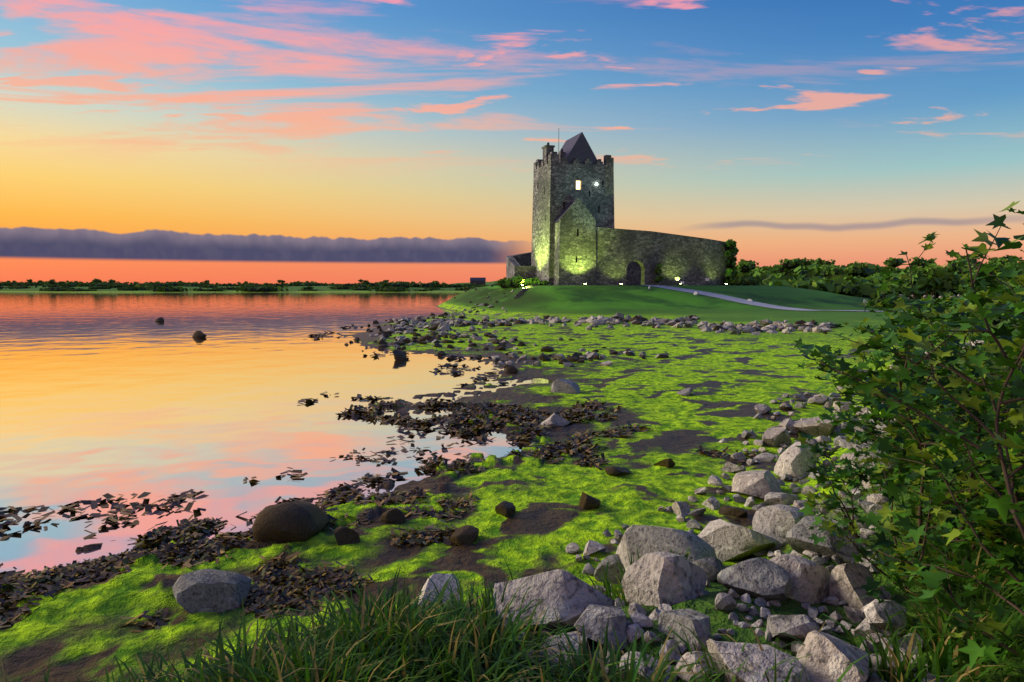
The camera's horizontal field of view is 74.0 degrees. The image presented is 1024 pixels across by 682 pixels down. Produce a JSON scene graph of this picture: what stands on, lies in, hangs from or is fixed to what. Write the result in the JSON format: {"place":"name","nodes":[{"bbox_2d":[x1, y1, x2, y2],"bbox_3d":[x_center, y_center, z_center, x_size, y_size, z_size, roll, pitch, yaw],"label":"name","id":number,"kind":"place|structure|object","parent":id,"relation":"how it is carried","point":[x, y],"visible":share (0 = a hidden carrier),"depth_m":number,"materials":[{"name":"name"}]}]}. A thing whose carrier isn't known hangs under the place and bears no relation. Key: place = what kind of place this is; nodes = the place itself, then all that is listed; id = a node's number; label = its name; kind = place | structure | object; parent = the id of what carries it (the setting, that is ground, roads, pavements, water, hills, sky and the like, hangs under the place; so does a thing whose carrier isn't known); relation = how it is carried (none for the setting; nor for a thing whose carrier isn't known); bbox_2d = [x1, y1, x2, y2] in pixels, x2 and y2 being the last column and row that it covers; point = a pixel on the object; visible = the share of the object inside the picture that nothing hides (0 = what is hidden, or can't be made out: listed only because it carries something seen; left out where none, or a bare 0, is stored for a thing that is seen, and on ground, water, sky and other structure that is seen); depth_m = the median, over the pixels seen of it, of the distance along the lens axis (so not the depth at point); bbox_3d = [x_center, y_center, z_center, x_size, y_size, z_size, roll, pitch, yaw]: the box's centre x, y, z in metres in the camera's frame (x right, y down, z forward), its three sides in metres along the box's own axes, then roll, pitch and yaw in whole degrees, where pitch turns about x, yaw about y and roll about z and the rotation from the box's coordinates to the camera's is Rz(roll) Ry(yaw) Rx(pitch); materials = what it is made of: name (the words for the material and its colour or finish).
{"place":"outdoors","nodes":[
{"label":"outdoors","id":0,"kind":"place"},
{"bbox_2d":[0,292,553,573],"bbox_3d":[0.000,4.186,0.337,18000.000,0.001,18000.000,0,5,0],"label":"sea water","id":1,"kind":"structure","parent":0,"point":[126,395],"depth_m":24.02,"materials":[{"name":"liquid"}]},
{"bbox_2d":[0,280,1023,681],"bbox_3d":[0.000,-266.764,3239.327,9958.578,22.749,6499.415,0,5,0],"label":"ground","id":2,"kind":"structure","parent":0,"point":[86,632],"depth_m":14.11,"materials":[{"name":"green plant"}]},
{"bbox_2d":[0,326,771,631],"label":"seaweed wrack clumps","id":3,"kind":"object","parent":2,"relation":"on","point":[285,582],"visible":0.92,"depth_m":12.06,"materials":[{"name":"brown plant"}]},
{"bbox_2d":[470,281,485,284],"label":"house walls","id":4,"kind":"structure","parent":2,"relation":"on","point":[478,282],"depth_m":633.66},
{"bbox_2d":[470,278,485,280],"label":"house roof","id":5,"kind":"structure","parent":4,"relation":"on","point":[477,279],"depth_m":634.74,"materials":[{"name":"grey"}]},
{"bbox_2d":[155,285,826,545],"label":"dark rocks","id":6,"kind":"object","parent":2,"relation":"on","point":[296,521],"visible":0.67,"depth_m":11.86,"materials":[{"name":"black stone"}]},
{"bbox_2d":[52,266,936,304],"bbox_3d":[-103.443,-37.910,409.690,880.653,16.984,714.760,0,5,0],"label":"vegetation trunks","id":7,"kind":"object","parent":2,"relation":"on","point":[933,291],"visible":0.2,"depth_m":74.40,"materials":[{"name":"brown plant"}]},
{"bbox_2d":[0,345,1023,681],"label":"grass tufts","id":8,"kind":"object","parent":2,"relation":"on","point":[408,639],"visible":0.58,"depth_m":2.90,"materials":[{"name":"green plant"}]},
{"bbox_2d":[0,239,1023,332],"bbox_3d":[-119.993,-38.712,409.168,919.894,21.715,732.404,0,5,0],"label":"distant trees","id":9,"kind":"object","parent":2,"relation":"on","point":[849,279],"visible":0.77,"depth_m":181.81,"materials":[{"name":"green plant"}]},
{"bbox_2d":[514,285,540,297],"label":"stone steps","id":10,"kind":"structure","parent":2,"relation":"on","point":[519,294],"depth_m":101.36,"materials":[{"name":"grey stone"}]},
{"bbox_2d":[553,201,595,284],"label":"gabled annex","id":11,"kind":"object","parent":2,"relation":"on","point":[574,253],"visible":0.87,"depth_m":107.66,"materials":[{"name":"stone"}]},
{"bbox_2d":[553,201,573,222],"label":"castle annexe roof","id":12,"kind":"structure","parent":11,"relation":"on","point":[562,213],"depth_m":108.72,"materials":[{"name":"grey stone"}]},
{"bbox_2d":[559,198,595,222],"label":"gable coping","id":13,"kind":"object","parent":11,"relation":"on","point":[570,207],"visible":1,"depth_m":106.98,"materials":[{"name":"grey stone"}]},
{"bbox_2d":[172,285,986,681],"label":"boulders","id":14,"kind":"object","parent":2,"relation":"on","point":[660,575],"visible":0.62,"depth_m":3.74,"materials":[{"name":"grey stone"}]},
{"bbox_2d":[506,227,728,284],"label":"stone wall","id":15,"kind":"structure","parent":2,"relation":"on","point":[628,257],"depth_m":112.89,"materials":[{"name":"grey stone"}]},
{"bbox_2d":[648,286,752,300],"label":"marker stones","id":16,"kind":"object","parent":2,"relation":"on","point":[695,292],"visible":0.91,"depth_m":98.61,"materials":[{"name":"grey stone"}]},
{"bbox_2d":[645,285,906,311],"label":"footpath","id":17,"kind":"structure","parent":2,"relation":"on","point":[731,298],"depth_m":95.97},
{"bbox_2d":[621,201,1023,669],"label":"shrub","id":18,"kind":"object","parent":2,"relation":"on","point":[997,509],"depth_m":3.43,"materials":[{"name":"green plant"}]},
{"bbox_2d":[0,0,1023,283],"label":"sky","id":19,"kind":"structure","parent":0,"point":[215,141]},
{"bbox_2d":[531,165,613,284],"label":"castle tower","id":20,"kind":"structure","parent":0,"point":[556,192],"depth_m":110.85,"materials":[{"name":"grey stone"}]},
{"bbox_2d":[534,145,613,172],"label":"battlements","id":21,"kind":"object","parent":20,"relation":"on","point":[550,156],"visible":0.69,"depth_m":110.83,"materials":[{"name":"grey stone"}]},
{"bbox_2d":[559,132,596,164],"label":"tower roof","id":22,"kind":"structure","parent":20,"relation":"on","point":[578,147],"depth_m":110.60,"materials":[{"name":"grey stone"}]},
{"bbox_2d":[675,277,867,303],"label":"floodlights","id":23,"kind":"object","parent":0,"point":[682,282],"visible":0.88,"depth_m":108.25,"materials":[{"name":"white"}]}
]}

